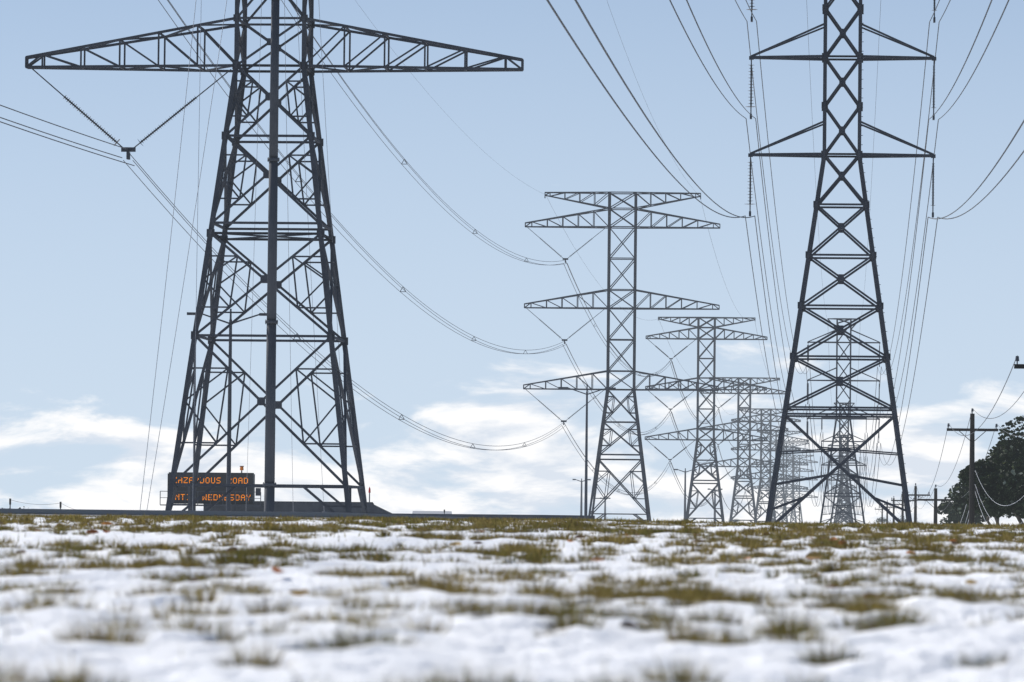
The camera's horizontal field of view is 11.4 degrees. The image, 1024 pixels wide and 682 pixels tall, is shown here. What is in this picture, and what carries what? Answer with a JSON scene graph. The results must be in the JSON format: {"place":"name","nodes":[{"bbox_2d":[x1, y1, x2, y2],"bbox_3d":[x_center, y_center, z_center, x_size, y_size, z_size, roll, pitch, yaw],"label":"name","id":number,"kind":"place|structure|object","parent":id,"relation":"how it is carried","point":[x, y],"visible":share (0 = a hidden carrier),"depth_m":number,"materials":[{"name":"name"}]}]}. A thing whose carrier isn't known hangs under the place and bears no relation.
{"place":"outdoors","nodes":[
{"label":"outdoors","id":0,"kind":"place"},
{"bbox_2d":[7,514,330,518],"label":"road embankment","id":1,"kind":"structure","parent":0,"point":[145,515],"depth_m":164.70,"materials":[{"name":"grey concrete"}]},
{"bbox_2d":[0,508,522,519],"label":"road kerbs","id":2,"kind":"structure","parent":1,"relation":"on","point":[163,512],"depth_m":165.45,"materials":[{"name":"grey concrete"}]},
{"bbox_2d":[167,472,254,503],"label":"message sign cabinet","id":3,"kind":"object","parent":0,"point":[241,491],"visible":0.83,"depth_m":399.45,"materials":[{"name":"black metal"}]},
{"bbox_2d":[175,477,249,500],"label":"message sign text","id":4,"kind":"object","parent":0,"point":[214,481],"visible":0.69,"depth_m":399.54},
{"bbox_2d":[255,493,373,504],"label":"overpass guard rail","id":5,"kind":"object","parent":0,"point":[299,502],"visible":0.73,"depth_m":400.09,"materials":[{"name":"grey metal"}]},
{"bbox_2d":[412,511,451,513],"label":"distant warehouse","id":6,"kind":"structure","parent":0,"point":[430,512],"depth_m":1495.55,"materials":[{"name":"grey metal"}]},
{"bbox_2d":[0,516,1023,681],"bbox_3d":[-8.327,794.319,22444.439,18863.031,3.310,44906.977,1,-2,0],"label":"field ground","id":7,"kind":"structure","parent":0,"point":[913,653],"depth_m":10.50,"materials":[{"name":"white snow"}]},
{"bbox_2d":[160,466,263,510],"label":"message sign support","id":8,"kind":"object","parent":7,"relation":"on","point":[258,491],"visible":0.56,"depth_m":398.69,"materials":[{"name":"grey metal"}]},
{"bbox_2d":[263,0,279,516],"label":"tubular mast","id":9,"kind":"object","parent":7,"relation":"on","point":[271,322],"visible":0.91,"depth_m":236.09,"materials":[{"name":"metal"}]},
{"bbox_2d":[25,0,523,515],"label":"transmission tower","id":10,"kind":"structure","parent":7,"relation":"on","point":[317,170],"depth_m":245.77,"materials":[{"name":"metal"}]},
{"bbox_2d":[63,96,196,145],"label":"tower insulators","id":11,"kind":"object","parent":10,"relation":"attached to","point":[145,138],"visible":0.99,"depth_m":246.94,"materials":[{"name":"grey"}]},
{"bbox_2d":[140,0,341,516],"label":"guy cables","id":12,"kind":"object","parent":10,"relation":"attached to","point":[254,241],"visible":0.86,"depth_m":226.77,"materials":[{"name":"silver metal"}]},
{"bbox_2d":[0,0,1023,516],"bbox_3d":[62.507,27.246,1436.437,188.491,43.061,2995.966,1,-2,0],"label":"conductors","id":13,"kind":"object","parent":10,"relation":"attached to","point":[822,458],"visible":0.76,"depth_m":310.39,"materials":[{"name":"grey metal"}]},
{"bbox_2d":[67,503,594,518],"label":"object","id":14,"kind":"structure","parent":7,"relation":"on","point":[373,509],"depth_m":398.90,"materials":[{"name":"metal"}]},
{"bbox_2d":[9,498,799,522],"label":"roadside posts","id":15,"kind":"object","parent":7,"relation":"on","point":[444,510],"visible":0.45,"depth_m":429.73,"materials":[{"name":"grey wood"}]},
{"bbox_2d":[187,309,721,522],"bbox_3d":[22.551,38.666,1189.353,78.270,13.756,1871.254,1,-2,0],"label":"street light poles","id":16,"kind":"object","parent":7,"relation":"on","point":[228,496],"visible":0.67,"depth_m":254.66,"materials":[{"name":"metal"}]},
{"bbox_2d":[0,522,960,628],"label":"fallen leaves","id":17,"kind":"object","parent":7,"relation":"on","point":[627,624],"visible":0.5,"depth_m":21.65,"materials":[{"name":"brown plant"}]},
{"bbox_2d":[86,528,880,598],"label":"fallen leaves","id":18,"kind":"object","parent":7,"relation":"on","point":[274,568],"visible":0.48,"depth_m":24.73,"materials":[{"name":"brown plant"}]},
{"bbox_2d":[35,522,958,575],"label":"fallen leaves","id":19,"kind":"object","parent":7,"relation":"on","point":[593,559],"visible":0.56,"depth_m":30.40,"materials":[{"name":"brown plant"}]},
{"bbox_2d":[188,533,839,587],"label":"fallen leaves","id":20,"kind":"object","parent":7,"relation":"on","point":[581,536],"visible":0.32,"depth_m":15.90,"materials":[{"name":"brown plant"}]},
{"bbox_2d":[56,523,977,595],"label":"fallen leaves","id":21,"kind":"object","parent":7,"relation":"on","point":[758,554],"visible":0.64,"depth_m":23.22,"materials":[{"name":"brown plant"}]},
{"bbox_2d":[523,191,719,520],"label":"transmission tower","id":22,"kind":"structure","parent":7,"relation":"on","point":[633,308],"depth_m":629.68,"materials":[{"name":"metal"}]},
{"bbox_2d":[539,238,592,418],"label":"tower insulators","id":23,"kind":"object","parent":22,"relation":"attached to","point":[568,336],"visible":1,"depth_m":630.83,"materials":[{"name":"grey"}]},
{"bbox_2d":[645,317,767,521],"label":"transmission tower","id":24,"kind":"structure","parent":7,"relation":"on","point":[698,327],"depth_m":1012.94,"materials":[{"name":"metal"}]},
{"bbox_2d":[654,346,687,457],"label":"tower insulators","id":25,"kind":"object","parent":24,"relation":"attached to","point":[675,405],"visible":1,"depth_m":1014.57,"materials":[{"name":"grey"}]},
{"bbox_2d":[700,377,787,522],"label":"transmission tower","id":26,"kind":"structure","parent":7,"relation":"on","point":[749,458],"depth_m":1396.40,"materials":[{"name":"metal"}]},
{"bbox_2d":[707,399,729,479],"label":"tower insulators","id":27,"kind":"object","parent":26,"relation":"attached to","point":[720,442],"visible":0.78,"depth_m":1398.16,"materials":[{"name":"grey"}]},
{"bbox_2d":[731,408,800,522],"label":"transmission tower","id":28,"kind":"structure","parent":7,"relation":"on","point":[761,449],"depth_m":1780.17,"materials":[{"name":"metal"}]},
{"bbox_2d":[751,431,808,522],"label":"transmission tower","id":29,"kind":"structure","parent":7,"relation":"on","point":[776,435],"depth_m":2163.96,"materials":[{"name":"metal"}]},
{"bbox_2d":[765,442,813,522],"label":"transmission tower","id":30,"kind":"structure","parent":7,"relation":"on","point":[792,490],"depth_m":2547.59,"materials":[{"name":"metal"}]},
{"bbox_2d":[776,455,817,522],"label":"transmission tower","id":31,"kind":"structure","parent":7,"relation":"on","point":[799,493],"depth_m":2931.40,"materials":[{"name":"metal"}]},
{"bbox_2d":[748,0,935,523],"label":"transmission tower","id":32,"kind":"structure","parent":7,"relation":"on","point":[824,155],"depth_m":245.69,"materials":[{"name":"metal"}]},
{"bbox_2d":[746,0,935,205],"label":"tower insulators","id":33,"kind":"object","parent":32,"relation":"attached to","point":[751,103],"visible":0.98,"depth_m":246.64,"materials":[{"name":"grey"}]},
{"bbox_2d":[821,402,864,523],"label":"transmission tower","id":34,"kind":"structure","parent":7,"relation":"on","point":[847,463],"depth_m":1012.90,"materials":[{"name":"metal"}]},
{"bbox_2d":[821,419,866,474],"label":"tower insulators","id":35,"kind":"object","parent":34,"relation":"attached to","point":[821,429],"visible":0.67,"depth_m":1013.97,"materials":[{"name":"grey"}]},
{"bbox_2d":[807,318,879,523],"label":"transmission tower","id":36,"kind":"structure","parent":7,"relation":"on","point":[849,396],"depth_m":629.27,"materials":[{"name":"metal"}]},
{"bbox_2d":[806,345,879,437],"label":"tower insulators","id":37,"kind":"object","parent":36,"relation":"attached to","point":[808,393],"visible":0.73,"depth_m":630.23,"materials":[{"name":"grey"}]},
{"bbox_2d":[831,452,856,523],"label":"transmission tower","id":38,"kind":"structure","parent":7,"relation":"on","point":[837,518],"depth_m":1780.11,"materials":[{"name":"metal"}]},
{"bbox_2d":[828,435,860,522],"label":"transmission tower","id":39,"kind":"structure","parent":7,"relation":"on","point":[841,480],"depth_m":1396.48,"materials":[{"name":"metal"}]},
{"bbox_2d":[834,472,854,523],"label":"transmission tower","id":40,"kind":"structure","parent":7,"relation":"on","point":[845,501],"depth_m":2163.72,"materials":[{"name":"metal"}]},
{"bbox_2d":[874,517,890,522],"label":"distant tree foliage","id":41,"kind":"object","parent":7,"relation":"on","point":[879,519],"visible":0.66,"depth_m":1698.33,"materials":[{"name":"green plant"}]},
{"bbox_2d":[876,364,1023,524],"bbox_3d":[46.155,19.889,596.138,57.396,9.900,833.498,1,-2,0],"label":"wood utility poles","id":42,"kind":"object","parent":7,"relation":"on","point":[972,487],"visible":0.64,"depth_m":298.89,"materials":[{"name":"grey"}]},
{"bbox_2d":[875,356,1018,507],"bbox_3d":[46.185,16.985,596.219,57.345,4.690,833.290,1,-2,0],"label":"pole insulators","id":43,"kind":"object","parent":42,"relation":"on","point":[1017,360],"visible":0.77,"depth_m":298.88,"materials":[{"name":"grey ceramic"}]},
{"bbox_2d":[875,361,1023,513],"bbox_3d":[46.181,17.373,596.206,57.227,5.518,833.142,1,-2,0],"label":"distribution wires","id":44,"kind":"object","parent":43,"relation":"attached to","point":[963,442],"visible":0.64,"depth_m":304.29,"materials":[{"name":"grey metal"}]},
{"bbox_2d":[917,471,1023,524],"bbox_3d":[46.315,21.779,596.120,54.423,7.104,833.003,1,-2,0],"label":"iced communication cables","id":45,"kind":"object","parent":42,"relation":"attached to","point":[982,504],"visible":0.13,"depth_m":284.47,"materials":[{"name":"grey plastic"}]},
{"bbox_2d":[937,496,990,524],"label":"tree","id":46,"kind":"object","parent":7,"relation":"on","point":[952,515],"visible":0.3,"depth_m":519.41,"materials":[{"name":"green plant"}]},
{"bbox_2d":[958,451,1023,518],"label":"live oak foliage","id":47,"kind":"object","parent":7,"relation":"on","point":[1001,479],"visible":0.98,"depth_m":298.31,"materials":[{"name":"green plant"}]},
{"bbox_2d":[986,516,998,524],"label":"live oak trunk and limbs","id":48,"kind":"object","parent":7,"relation":"on","point":[995,518],"visible":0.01,"depth_m":389.73,"materials":[{"name":"wood"}]},
{"bbox_2d":[985,416,1023,462],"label":"live oak foliage","id":49,"kind":"object","parent":7,"relation":"on","point":[1003,448],"visible":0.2,"depth_m":329.57,"materials":[{"name":"green plant"}]},
{"bbox_2d":[1012,507,1023,524],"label":"live oak trunk and limbs","id":50,"kind":"object","parent":7,"relation":"on","point":[1019,519],"visible":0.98,"depth_m":300.25,"materials":[{"name":"brown wood"}]},
{"bbox_2d":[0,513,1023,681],"bbox_3d":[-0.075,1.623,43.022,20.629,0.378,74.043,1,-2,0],"label":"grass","id":51,"kind":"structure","parent":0,"point":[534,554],"depth_m":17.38,"materials":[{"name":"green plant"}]},
{"bbox_2d":[0,0,1023,524],"label":"sky","id":52,"kind":"structure","parent":0,"point":[84,243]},
{"bbox_2d":[947,481,1015,517],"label":"live oak foliage","id":53,"kind":"object","parent":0,"point":[962,490],"visible":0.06,"depth_m":388.48,"materials":[{"name":"green plant"}]}
]}

